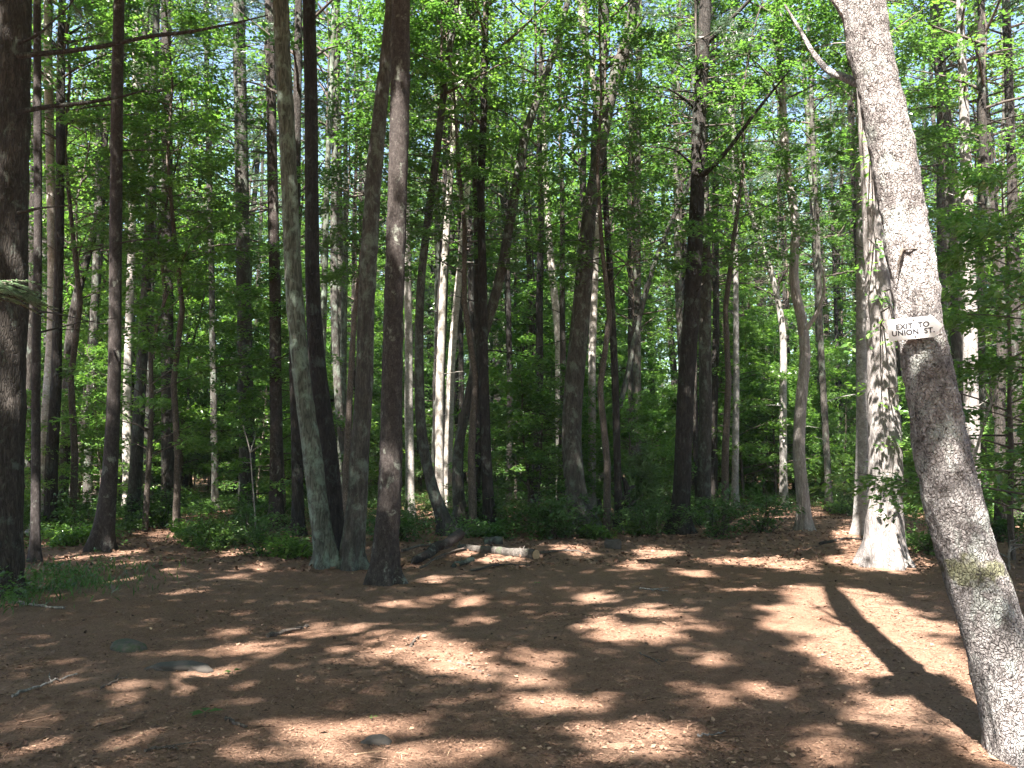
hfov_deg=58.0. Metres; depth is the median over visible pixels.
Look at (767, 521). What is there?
bush
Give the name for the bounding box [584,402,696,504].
young tree
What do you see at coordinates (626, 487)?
dead branch
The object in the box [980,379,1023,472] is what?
young tree
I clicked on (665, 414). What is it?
young tree
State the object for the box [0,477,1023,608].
undergrowth
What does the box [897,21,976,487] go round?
forest tree
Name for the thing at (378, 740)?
stone
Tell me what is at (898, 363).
forest tree
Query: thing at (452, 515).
bush
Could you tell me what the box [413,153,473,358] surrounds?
forest tree
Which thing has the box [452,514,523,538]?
bush
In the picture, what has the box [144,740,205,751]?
stick
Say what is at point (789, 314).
young tree
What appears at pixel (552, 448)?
young tree
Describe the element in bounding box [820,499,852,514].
bush
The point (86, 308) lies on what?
young tree
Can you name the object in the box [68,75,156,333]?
forest tree
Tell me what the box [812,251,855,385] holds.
forest tree
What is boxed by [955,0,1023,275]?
forest tree
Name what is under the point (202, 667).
stone
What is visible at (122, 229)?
forest tree
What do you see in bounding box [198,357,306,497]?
young tree
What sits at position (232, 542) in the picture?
bush
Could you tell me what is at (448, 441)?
birch tree
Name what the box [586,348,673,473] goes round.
young tree
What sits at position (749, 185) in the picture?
forest pine
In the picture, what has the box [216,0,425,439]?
forest pine
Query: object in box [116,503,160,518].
bush
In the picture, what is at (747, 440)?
young tree
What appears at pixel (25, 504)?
bush
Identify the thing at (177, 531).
bush
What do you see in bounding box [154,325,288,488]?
young tree
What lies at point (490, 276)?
young tree
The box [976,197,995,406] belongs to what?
forest tree
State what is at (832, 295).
forest tree
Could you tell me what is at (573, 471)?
maple tree
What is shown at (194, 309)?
young tree
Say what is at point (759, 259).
young tree
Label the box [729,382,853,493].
young tree
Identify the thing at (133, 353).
forest tree
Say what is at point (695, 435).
forest tree
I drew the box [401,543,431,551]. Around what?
stick
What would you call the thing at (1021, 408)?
young tree
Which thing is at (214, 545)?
bush
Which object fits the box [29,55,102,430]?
young tree
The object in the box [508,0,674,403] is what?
forest tree
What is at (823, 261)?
forest pine
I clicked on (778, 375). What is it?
young tree
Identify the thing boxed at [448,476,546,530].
bush
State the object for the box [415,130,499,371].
forest tree
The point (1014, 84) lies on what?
forest tree
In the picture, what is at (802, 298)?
forest tree
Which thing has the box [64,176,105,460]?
forest tree
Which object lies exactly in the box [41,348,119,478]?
young tree
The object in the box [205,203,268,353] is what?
forest tree
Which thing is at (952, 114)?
forest pine
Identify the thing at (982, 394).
forest tree
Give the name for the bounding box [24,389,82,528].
young tree
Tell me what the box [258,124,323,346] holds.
forest pine
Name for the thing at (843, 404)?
young tree
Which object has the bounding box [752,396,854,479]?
young tree
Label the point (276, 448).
pine tree
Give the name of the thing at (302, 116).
forest tree
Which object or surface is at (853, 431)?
young tree
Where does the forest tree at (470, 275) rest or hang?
on the ground at (808, 632)
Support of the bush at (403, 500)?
on the ground at (808, 632)
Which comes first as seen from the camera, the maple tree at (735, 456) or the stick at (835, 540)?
the stick at (835, 540)
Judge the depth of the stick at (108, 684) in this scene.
6.31 m
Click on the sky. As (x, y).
(1013, 22)
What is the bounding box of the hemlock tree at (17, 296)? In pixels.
[0,0,267,599]
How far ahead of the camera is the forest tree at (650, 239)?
52.39 m
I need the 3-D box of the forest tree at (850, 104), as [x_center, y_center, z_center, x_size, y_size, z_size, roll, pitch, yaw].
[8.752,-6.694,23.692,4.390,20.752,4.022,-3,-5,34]
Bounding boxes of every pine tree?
[26,0,118,562]
[42,0,195,552]
[104,0,214,512]
[193,0,278,521]
[214,0,321,531]
[586,0,683,498]
[626,0,766,524]
[632,0,790,534]
[805,0,936,570]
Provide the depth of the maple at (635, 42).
18.60 m
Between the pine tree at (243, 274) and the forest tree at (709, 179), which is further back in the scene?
the forest tree at (709, 179)
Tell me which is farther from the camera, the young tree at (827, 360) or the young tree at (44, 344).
the young tree at (827, 360)
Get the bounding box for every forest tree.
[29,45,136,340]
[32,8,93,377]
[64,13,159,487]
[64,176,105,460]
[65,0,233,524]
[65,77,191,313]
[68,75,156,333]
[68,104,180,330]
[73,0,253,503]
[76,0,222,287]
[81,67,264,489]
[122,161,176,490]
[173,77,224,492]
[174,153,261,485]
[177,28,279,495]
[179,46,342,492]
[192,175,280,380]
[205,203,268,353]
[224,0,363,512]
[252,150,328,485]
[252,167,357,478]
[254,0,382,359]
[282,155,381,294]
[292,0,424,488]
[301,74,432,338]
[318,0,387,317]
[329,173,385,485]
[348,182,427,349]
[350,1,434,495]
[351,148,450,483]
[358,7,536,491]
[358,204,429,349]
[378,10,496,501]
[380,145,510,478]
[382,190,429,348]
[409,1,498,487]
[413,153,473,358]
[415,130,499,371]
[417,116,536,475]
[423,176,534,331]
[424,250,466,368]
[429,183,547,470]
[447,0,568,502]
[453,20,552,491]
[462,0,615,513]
[463,94,524,482]
[502,0,621,504]
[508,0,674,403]
[512,153,576,439]
[521,118,617,333]
[547,0,708,452]
[564,49,663,487]
[566,138,659,379]
[597,141,687,334]
[602,191,677,389]
[612,111,688,485]
[612,169,674,343]
[616,94,722,381]
[617,94,747,417]
[618,0,740,304]
[620,0,770,371]
[639,0,774,409]
[641,0,751,504]
[641,27,755,481]
[646,0,768,426]
[660,137,756,351]
[666,83,747,477]
[719,129,825,482]
[739,113,813,352]
[739,222,801,353]
[753,188,832,372]
[753,241,833,478]
[769,0,933,392]
[798,76,854,489]
[799,171,855,406]
[803,1,936,421]
[804,244,855,361]
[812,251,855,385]
[819,0,933,201]
[825,151,988,487]
[825,222,854,349]
[827,4,955,261]
[827,153,855,323]
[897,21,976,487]
[910,1,1023,463]
[916,0,1023,489]
[929,122,998,349]
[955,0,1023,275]
[968,0,1023,213]
[970,30,1023,374]
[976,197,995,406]
[985,131,1023,314]
[987,0,1023,143]
[990,153,1023,346]
[995,108,1023,236]
[999,18,1023,195]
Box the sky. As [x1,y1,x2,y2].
[29,0,1023,401]
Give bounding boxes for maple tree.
[24,0,103,520]
[25,0,152,534]
[29,0,164,520]
[30,0,189,533]
[43,2,178,510]
[70,0,198,506]
[90,0,214,510]
[158,0,276,509]
[181,0,374,536]
[273,0,340,569]
[289,0,389,466]
[302,0,344,551]
[317,0,494,518]
[337,0,570,535]
[339,0,391,570]
[363,0,409,585]
[389,0,547,527]
[410,0,567,523]
[451,0,626,528]
[515,0,694,529]
[531,0,678,531]
[543,0,654,513]
[562,41,717,512]
[670,0,797,507]
[675,0,851,530]
[741,0,854,511]
[887,0,1023,485]
[894,0,1023,534]
[896,0,1003,414]
[931,0,1023,523]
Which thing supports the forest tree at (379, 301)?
on the ground at (808, 632)
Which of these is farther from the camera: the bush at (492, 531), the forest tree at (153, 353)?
the forest tree at (153, 353)
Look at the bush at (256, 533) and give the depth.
14.90 m
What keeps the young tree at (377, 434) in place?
on the ground at (808, 632)
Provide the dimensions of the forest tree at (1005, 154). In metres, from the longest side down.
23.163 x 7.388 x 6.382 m
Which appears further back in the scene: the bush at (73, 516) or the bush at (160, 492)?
the bush at (160, 492)
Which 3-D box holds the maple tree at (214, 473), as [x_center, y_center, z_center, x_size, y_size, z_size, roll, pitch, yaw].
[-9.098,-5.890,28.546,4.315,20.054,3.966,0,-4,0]
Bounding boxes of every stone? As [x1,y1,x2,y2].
[110,638,147,652]
[144,660,208,671]
[188,663,213,672]
[360,734,391,746]
[604,539,621,548]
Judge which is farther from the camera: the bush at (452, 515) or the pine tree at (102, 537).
the bush at (452, 515)
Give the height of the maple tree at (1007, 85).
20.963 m
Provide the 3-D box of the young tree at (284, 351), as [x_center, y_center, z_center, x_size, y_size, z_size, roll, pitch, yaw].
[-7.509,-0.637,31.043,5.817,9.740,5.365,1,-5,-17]
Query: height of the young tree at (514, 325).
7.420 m
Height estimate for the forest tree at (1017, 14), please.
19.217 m
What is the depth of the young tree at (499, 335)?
33.45 m
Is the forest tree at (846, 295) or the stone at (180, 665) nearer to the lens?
the stone at (180, 665)
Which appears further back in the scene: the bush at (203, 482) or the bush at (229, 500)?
the bush at (203, 482)
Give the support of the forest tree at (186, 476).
on the ground at (808, 632)
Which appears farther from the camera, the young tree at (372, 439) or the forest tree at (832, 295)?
the forest tree at (832, 295)
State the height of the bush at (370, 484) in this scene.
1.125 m
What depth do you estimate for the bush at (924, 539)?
14.59 m
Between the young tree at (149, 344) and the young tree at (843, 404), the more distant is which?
the young tree at (843, 404)
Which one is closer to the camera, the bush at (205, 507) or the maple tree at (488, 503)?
the maple tree at (488, 503)
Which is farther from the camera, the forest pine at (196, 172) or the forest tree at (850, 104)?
the forest pine at (196, 172)
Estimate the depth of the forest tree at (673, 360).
47.55 m
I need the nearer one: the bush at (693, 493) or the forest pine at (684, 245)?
the bush at (693, 493)
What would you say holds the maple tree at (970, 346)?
on the ground at (808, 632)
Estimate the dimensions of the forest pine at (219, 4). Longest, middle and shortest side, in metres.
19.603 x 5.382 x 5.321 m
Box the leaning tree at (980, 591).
[784,0,1023,767]
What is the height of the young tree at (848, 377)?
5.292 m
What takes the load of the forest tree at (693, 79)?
on the ground at (808, 632)
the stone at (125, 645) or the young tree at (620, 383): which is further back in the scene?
the young tree at (620, 383)
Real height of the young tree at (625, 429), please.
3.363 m
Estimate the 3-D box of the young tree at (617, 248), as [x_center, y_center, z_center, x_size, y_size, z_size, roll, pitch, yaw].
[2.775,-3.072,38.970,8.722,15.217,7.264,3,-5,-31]
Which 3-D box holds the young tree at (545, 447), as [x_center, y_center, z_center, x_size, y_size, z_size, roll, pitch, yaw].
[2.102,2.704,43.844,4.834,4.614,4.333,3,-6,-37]
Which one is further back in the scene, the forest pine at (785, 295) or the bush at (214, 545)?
the forest pine at (785, 295)
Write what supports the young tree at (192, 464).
on the ground at (808, 632)
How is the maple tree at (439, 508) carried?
on the ground at (808, 632)
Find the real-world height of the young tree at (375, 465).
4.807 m
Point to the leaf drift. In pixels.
(523, 540)
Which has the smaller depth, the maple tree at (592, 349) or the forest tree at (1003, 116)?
the maple tree at (592, 349)
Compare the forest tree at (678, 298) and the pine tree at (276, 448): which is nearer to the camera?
the pine tree at (276, 448)
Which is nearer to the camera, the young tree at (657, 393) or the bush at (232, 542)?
the bush at (232, 542)
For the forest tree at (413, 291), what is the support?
on the ground at (808, 632)
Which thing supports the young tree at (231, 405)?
on the ground at (808, 632)
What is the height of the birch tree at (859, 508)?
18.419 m
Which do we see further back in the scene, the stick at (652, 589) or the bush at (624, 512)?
the bush at (624, 512)
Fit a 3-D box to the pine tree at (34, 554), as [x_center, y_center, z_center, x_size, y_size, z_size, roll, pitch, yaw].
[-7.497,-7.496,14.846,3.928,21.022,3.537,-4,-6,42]
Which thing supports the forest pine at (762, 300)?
on the ground at (808, 632)
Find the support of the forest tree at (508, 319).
on the ground at (808, 632)
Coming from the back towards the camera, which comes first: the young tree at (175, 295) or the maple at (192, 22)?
the young tree at (175, 295)
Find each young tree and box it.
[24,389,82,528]
[24,390,130,511]
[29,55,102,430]
[41,100,197,497]
[41,158,105,372]
[41,220,124,464]
[41,326,119,478]
[41,329,122,473]
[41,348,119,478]
[42,77,283,531]
[42,301,120,458]
[58,334,197,494]
[59,349,160,490]
[60,267,238,489]
[76,243,227,463]
[82,406,195,488]
[121,205,288,498]
[123,218,218,436]
[154,273,252,492]
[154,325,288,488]
[155,184,265,488]
[155,222,235,482]
[157,412,232,492]
[184,265,370,513]
[188,336,287,486]
[188,382,283,469]
[196,347,304,500]
[197,219,373,482]
[198,314,290,470]
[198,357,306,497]
[255,364,404,498]
[258,252,347,450]
[260,349,404,472]
[320,252,430,484]
[326,292,383,456]
[326,306,416,463]
[347,241,427,448]
[356,294,416,452]
[369,404,423,480]
[370,342,453,486]
[370,346,467,491]
[370,373,422,475]
[381,304,454,477]
[402,251,533,458]
[402,413,452,482]
[403,253,464,430]
[412,247,488,445]
[413,119,597,486]
[415,279,598,502]
[442,361,622,526]
[447,353,603,525]
[452,315,567,472]
[454,212,625,435]
[463,300,550,452]
[490,220,656,455]
[491,362,611,488]
[499,143,669,432]
[515,114,684,463]
[519,433,584,468]
[531,402,622,488]
[545,291,624,468]
[563,389,696,519]
[584,379,664,471]
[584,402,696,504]
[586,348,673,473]
[597,266,673,464]
[619,337,676,485]
[621,384,759,495]
[621,404,675,489]
[624,378,670,466]
[627,390,667,458]
[641,312,854,498]
[644,386,718,482]
[653,178,754,410]
[656,275,776,484]
[711,152,827,480]
[711,288,817,480]
[711,305,789,480]
[718,361,855,494]
[718,378,850,493]
[718,379,839,496]
[719,307,840,485]
[719,382,791,480]
[720,340,855,500]
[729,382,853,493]
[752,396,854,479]
[758,187,903,482]
[789,350,855,500]
[789,375,855,478]
[798,333,854,434]
[806,211,1023,527]
[808,347,855,475]
[808,415,854,479]
[840,160,1023,560]
[843,361,917,483]
[899,303,1023,455]
[899,380,993,482]
[901,374,994,488]
[902,399,990,481]
[903,266,995,465]
[977,389,1023,508]
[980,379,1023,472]
[986,341,1023,489]
[991,127,1023,437]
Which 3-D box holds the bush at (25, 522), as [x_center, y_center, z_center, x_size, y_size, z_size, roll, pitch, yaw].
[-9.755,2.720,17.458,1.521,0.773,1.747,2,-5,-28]
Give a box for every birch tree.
[409,2,531,515]
[417,1,525,508]
[492,0,591,499]
[713,3,839,506]
[786,0,950,534]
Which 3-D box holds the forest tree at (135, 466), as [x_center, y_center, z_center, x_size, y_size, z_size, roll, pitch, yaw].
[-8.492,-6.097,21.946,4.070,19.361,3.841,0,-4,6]
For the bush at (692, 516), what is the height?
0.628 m
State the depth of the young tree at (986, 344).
37.35 m
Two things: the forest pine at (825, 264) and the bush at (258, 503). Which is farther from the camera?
the forest pine at (825, 264)
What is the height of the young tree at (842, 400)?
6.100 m
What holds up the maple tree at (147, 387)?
on the ground at (808, 632)
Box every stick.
[5,597,65,608]
[11,672,77,696]
[100,672,127,688]
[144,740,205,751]
[224,716,247,727]
[266,624,308,637]
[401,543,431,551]
[409,636,419,646]
[419,547,465,568]
[447,660,490,675]
[469,561,529,570]
[539,547,589,553]
[639,587,668,590]
[639,652,667,665]
[697,730,724,737]
[818,537,862,544]
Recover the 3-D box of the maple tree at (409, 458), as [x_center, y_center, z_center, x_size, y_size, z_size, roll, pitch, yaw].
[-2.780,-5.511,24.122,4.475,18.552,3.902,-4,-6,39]
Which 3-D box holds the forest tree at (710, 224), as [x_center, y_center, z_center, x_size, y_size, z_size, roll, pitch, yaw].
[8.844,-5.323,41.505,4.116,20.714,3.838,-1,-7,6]
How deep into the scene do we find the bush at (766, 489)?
33.05 m
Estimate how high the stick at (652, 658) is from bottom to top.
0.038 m
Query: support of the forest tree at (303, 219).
on the ground at (808, 632)
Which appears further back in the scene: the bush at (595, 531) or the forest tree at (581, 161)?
the forest tree at (581, 161)
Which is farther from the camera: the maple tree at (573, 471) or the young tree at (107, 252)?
the young tree at (107, 252)
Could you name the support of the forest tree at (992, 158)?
on the ground at (808, 632)
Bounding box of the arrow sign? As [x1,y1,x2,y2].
[887,315,942,340]
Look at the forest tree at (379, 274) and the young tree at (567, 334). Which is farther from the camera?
the forest tree at (379, 274)
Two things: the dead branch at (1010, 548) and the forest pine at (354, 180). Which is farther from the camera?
the forest pine at (354, 180)
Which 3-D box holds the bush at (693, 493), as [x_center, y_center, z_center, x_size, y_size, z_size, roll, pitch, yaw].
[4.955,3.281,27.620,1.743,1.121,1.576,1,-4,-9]
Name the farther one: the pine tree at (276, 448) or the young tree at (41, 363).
the young tree at (41, 363)
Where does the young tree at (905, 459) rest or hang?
on the ground at (808, 632)
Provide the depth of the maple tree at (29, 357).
22.15 m
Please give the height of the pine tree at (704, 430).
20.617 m
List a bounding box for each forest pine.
[29,9,57,169]
[42,0,181,499]
[158,0,325,500]
[173,63,234,411]
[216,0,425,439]
[216,85,301,345]
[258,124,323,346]
[321,27,387,420]
[329,88,450,348]
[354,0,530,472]
[386,6,512,484]
[485,0,573,497]
[485,109,559,472]
[487,76,571,363]
[623,5,749,488]
[650,12,807,482]
[656,104,775,386]
[658,1,769,505]
[719,70,826,480]
[742,1,852,496]
[746,11,822,493]
[779,46,936,320]
[780,2,957,367]
[787,101,852,391]
[791,82,855,446]
[804,0,1023,407]
[899,26,985,335]
[925,100,990,274]
[928,105,1023,485]
[950,188,994,416]
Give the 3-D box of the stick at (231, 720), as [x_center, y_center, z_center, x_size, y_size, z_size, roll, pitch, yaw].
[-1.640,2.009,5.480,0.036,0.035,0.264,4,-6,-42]
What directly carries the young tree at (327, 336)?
on the ground at (808, 632)
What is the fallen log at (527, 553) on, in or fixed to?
on the ground at (808, 632)
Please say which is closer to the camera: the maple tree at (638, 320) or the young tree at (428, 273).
the maple tree at (638, 320)
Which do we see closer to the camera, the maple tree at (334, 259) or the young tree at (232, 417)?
the maple tree at (334, 259)
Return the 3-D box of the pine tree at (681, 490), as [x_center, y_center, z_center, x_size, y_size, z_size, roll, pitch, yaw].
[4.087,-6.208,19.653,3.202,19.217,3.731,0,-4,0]
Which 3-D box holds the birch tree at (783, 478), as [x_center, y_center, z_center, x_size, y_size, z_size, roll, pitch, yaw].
[7.823,-4.632,24.905,4.329,16.736,10.608,0,-4,0]
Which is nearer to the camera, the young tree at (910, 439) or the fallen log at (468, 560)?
the fallen log at (468, 560)
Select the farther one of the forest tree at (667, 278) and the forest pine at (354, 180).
the forest tree at (667, 278)
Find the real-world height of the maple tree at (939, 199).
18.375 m
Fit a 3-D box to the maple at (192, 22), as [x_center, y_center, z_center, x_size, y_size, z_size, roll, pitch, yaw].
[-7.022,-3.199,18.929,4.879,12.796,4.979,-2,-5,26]
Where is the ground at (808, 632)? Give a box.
[0,470,1023,767]
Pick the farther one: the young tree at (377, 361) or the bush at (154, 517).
the young tree at (377, 361)
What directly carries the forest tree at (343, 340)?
on the ground at (808, 632)
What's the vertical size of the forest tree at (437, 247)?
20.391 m
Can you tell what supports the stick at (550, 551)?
on the ground at (808, 632)
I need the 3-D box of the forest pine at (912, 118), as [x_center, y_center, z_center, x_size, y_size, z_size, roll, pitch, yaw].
[11.154,-5.224,28.266,4.545,18.453,4.888,1,-4,-11]
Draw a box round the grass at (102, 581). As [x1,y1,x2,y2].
[0,551,240,614]
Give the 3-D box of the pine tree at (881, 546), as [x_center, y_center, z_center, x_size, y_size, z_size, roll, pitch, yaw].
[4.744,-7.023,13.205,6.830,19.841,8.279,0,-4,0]
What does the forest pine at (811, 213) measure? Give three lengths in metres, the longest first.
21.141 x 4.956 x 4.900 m
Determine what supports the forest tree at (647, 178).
on the ground at (808, 632)
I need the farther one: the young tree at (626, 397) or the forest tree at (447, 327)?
the forest tree at (447, 327)
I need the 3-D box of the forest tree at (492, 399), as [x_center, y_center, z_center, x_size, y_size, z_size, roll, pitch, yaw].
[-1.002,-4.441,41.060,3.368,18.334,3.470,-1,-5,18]
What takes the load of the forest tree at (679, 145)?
on the ground at (808, 632)
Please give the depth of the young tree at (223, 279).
38.56 m
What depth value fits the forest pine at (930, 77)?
40.44 m
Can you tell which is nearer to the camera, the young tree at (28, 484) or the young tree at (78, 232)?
the young tree at (28, 484)
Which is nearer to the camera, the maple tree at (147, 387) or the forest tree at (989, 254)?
the maple tree at (147, 387)
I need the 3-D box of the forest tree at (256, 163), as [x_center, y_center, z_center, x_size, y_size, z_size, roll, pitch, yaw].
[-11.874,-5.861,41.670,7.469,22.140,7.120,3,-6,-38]
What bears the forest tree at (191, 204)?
on the ground at (808, 632)
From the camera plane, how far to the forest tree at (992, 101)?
42.68 m
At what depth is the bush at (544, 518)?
18.02 m
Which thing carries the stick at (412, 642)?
on the ground at (808, 632)
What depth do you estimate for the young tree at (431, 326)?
48.01 m
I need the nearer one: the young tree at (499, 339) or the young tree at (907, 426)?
the young tree at (907, 426)
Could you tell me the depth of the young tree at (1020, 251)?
28.84 m
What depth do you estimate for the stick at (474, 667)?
7.07 m
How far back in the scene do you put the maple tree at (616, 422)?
20.03 m
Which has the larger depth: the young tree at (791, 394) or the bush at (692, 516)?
the young tree at (791, 394)
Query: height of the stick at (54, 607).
0.057 m
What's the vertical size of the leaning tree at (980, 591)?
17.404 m
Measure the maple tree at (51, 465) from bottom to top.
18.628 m
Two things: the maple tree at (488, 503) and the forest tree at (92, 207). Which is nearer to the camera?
the maple tree at (488, 503)
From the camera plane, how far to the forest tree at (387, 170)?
33.25 m
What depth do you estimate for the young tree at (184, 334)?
44.87 m
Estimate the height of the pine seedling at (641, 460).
1.990 m
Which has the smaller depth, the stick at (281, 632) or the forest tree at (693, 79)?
the stick at (281, 632)
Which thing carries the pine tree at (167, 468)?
on the ground at (808, 632)
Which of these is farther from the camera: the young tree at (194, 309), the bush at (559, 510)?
the young tree at (194, 309)
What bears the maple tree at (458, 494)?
on the ground at (808, 632)
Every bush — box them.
[23,507,29,534]
[24,481,30,519]
[24,485,94,527]
[41,486,125,529]
[41,520,123,546]
[115,517,141,529]
[116,474,207,528]
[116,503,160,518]
[123,507,171,527]
[153,481,189,498]
[165,517,233,549]
[175,508,247,551]
[181,489,221,502]
[184,501,218,514]
[187,493,234,508]
[194,475,226,492]
[195,488,292,543]
[203,478,237,498]
[206,512,296,556]
[210,494,236,508]
[220,499,291,524]
[220,525,258,544]
[230,490,290,519]
[249,531,312,558]
[366,513,434,541]
[367,485,377,513]
[368,478,377,502]
[370,484,430,517]
[424,482,503,521]
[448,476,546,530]
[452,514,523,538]
[500,493,582,539]
[504,477,617,540]
[512,486,542,502]
[568,521,616,539]
[611,492,692,519]
[611,520,663,534]
[614,488,686,535]
[653,479,694,500]
[653,508,717,524]
[673,481,765,539]
[690,496,713,508]
[717,478,806,532]
[740,482,768,494]
[740,484,778,495]
[808,479,838,495]
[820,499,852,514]
[825,483,905,515]
[903,481,920,505]
[905,523,934,555]
[981,472,993,511]
[987,509,993,521]
[990,512,1023,542]
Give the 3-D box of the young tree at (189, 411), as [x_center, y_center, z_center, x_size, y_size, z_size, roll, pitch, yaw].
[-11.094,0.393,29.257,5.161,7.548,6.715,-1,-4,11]
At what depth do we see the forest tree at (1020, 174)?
37.31 m
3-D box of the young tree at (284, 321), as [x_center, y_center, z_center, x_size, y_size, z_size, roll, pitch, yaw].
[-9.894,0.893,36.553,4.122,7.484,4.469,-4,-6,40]
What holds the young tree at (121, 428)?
on the ground at (808, 632)
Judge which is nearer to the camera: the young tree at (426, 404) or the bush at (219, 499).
the bush at (219, 499)
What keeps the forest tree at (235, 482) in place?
on the ground at (808, 632)
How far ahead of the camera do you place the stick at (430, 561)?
13.79 m
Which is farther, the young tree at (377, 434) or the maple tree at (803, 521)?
the young tree at (377, 434)
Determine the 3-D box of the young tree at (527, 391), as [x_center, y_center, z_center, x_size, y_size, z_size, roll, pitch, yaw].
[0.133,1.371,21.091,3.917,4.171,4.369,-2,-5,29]
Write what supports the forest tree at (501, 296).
on the ground at (808, 632)
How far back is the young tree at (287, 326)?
40.91 m
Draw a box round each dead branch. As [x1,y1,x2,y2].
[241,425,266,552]
[612,477,640,522]
[964,364,1016,464]
[999,535,1023,569]
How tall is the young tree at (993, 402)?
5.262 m
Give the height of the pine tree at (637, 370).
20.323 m
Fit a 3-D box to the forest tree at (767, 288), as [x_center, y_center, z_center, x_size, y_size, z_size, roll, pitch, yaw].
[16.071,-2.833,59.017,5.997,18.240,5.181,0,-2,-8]
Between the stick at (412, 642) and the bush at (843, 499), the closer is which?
the stick at (412, 642)
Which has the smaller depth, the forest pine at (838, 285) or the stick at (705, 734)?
the stick at (705, 734)
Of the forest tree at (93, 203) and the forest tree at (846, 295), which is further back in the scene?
the forest tree at (846, 295)
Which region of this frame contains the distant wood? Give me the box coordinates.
[31,93,1023,478]
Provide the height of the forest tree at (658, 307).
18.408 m
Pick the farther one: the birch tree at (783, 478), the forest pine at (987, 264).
the forest pine at (987, 264)
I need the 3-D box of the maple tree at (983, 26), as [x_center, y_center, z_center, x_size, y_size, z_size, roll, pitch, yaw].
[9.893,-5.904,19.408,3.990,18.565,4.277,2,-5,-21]
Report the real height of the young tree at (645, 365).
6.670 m
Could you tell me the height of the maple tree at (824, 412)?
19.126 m
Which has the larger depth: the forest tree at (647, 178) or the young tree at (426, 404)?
the young tree at (426, 404)
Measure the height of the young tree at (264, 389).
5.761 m
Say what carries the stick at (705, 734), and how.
on the ground at (808, 632)
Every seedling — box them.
[190,707,221,715]
[611,443,669,523]
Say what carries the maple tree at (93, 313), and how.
on the ground at (808, 632)
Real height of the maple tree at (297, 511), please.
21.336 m
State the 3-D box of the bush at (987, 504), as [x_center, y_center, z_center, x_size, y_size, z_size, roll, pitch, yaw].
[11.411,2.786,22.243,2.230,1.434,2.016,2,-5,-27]
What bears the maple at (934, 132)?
on the ground at (808, 632)
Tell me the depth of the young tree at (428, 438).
39.51 m
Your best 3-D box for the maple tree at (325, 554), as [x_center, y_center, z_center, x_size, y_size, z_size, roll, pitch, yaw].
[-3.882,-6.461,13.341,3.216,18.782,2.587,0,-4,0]
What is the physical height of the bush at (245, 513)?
1.172 m
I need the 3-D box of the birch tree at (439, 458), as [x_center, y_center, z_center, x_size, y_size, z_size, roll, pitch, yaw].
[-1.640,-5.784,25.435,4.534,19.314,4.499,0,-4,0]
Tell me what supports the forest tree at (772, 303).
on the ground at (808, 632)
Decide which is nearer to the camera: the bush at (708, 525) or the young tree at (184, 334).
the bush at (708, 525)
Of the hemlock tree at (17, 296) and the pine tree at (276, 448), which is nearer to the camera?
the hemlock tree at (17, 296)
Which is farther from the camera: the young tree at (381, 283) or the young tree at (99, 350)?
the young tree at (381, 283)
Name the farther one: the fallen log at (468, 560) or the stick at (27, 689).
the fallen log at (468, 560)
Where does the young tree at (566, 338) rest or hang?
on the ground at (808, 632)
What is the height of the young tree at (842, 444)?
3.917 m
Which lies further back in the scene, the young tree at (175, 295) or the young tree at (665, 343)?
the young tree at (665, 343)
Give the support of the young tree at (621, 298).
on the ground at (808, 632)
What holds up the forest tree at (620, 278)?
on the ground at (808, 632)
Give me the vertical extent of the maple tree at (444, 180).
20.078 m
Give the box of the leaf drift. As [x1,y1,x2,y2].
[24,501,1023,572]
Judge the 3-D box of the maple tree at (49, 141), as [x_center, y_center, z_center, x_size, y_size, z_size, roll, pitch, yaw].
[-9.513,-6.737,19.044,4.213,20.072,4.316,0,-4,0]
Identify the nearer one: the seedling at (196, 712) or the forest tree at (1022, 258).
the seedling at (196, 712)
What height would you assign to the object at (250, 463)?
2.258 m
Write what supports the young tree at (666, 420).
on the ground at (808, 632)
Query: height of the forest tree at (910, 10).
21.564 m
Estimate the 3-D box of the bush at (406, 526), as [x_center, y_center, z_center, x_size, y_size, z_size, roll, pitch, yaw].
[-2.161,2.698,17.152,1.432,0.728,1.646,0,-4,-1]
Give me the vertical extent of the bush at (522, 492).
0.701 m
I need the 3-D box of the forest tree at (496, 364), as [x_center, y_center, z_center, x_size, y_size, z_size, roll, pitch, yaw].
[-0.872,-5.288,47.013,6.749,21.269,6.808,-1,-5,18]
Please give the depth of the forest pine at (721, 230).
50.32 m
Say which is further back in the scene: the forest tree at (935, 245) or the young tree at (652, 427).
the forest tree at (935, 245)
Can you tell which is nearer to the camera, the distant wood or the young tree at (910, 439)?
the young tree at (910, 439)
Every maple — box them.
[28,0,203,525]
[43,0,301,527]
[249,0,494,519]
[325,0,600,531]
[496,0,737,536]
[643,0,856,531]
[762,0,1023,532]
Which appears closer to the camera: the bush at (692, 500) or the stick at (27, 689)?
the stick at (27, 689)
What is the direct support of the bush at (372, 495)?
on the ground at (808, 632)
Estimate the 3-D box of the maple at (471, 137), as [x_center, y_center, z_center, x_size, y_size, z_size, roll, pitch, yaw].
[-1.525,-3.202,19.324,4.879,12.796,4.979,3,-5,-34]
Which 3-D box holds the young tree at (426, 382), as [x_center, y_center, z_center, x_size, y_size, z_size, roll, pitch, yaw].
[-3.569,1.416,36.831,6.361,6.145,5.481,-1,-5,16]
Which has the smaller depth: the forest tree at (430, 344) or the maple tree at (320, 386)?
the maple tree at (320, 386)
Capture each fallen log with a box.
[411,529,464,563]
[451,557,474,567]
[457,544,539,558]
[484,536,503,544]
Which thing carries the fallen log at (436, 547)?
on the ground at (808, 632)
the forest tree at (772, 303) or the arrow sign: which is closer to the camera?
the arrow sign
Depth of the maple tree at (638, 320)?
24.77 m
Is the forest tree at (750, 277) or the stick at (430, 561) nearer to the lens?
the stick at (430, 561)

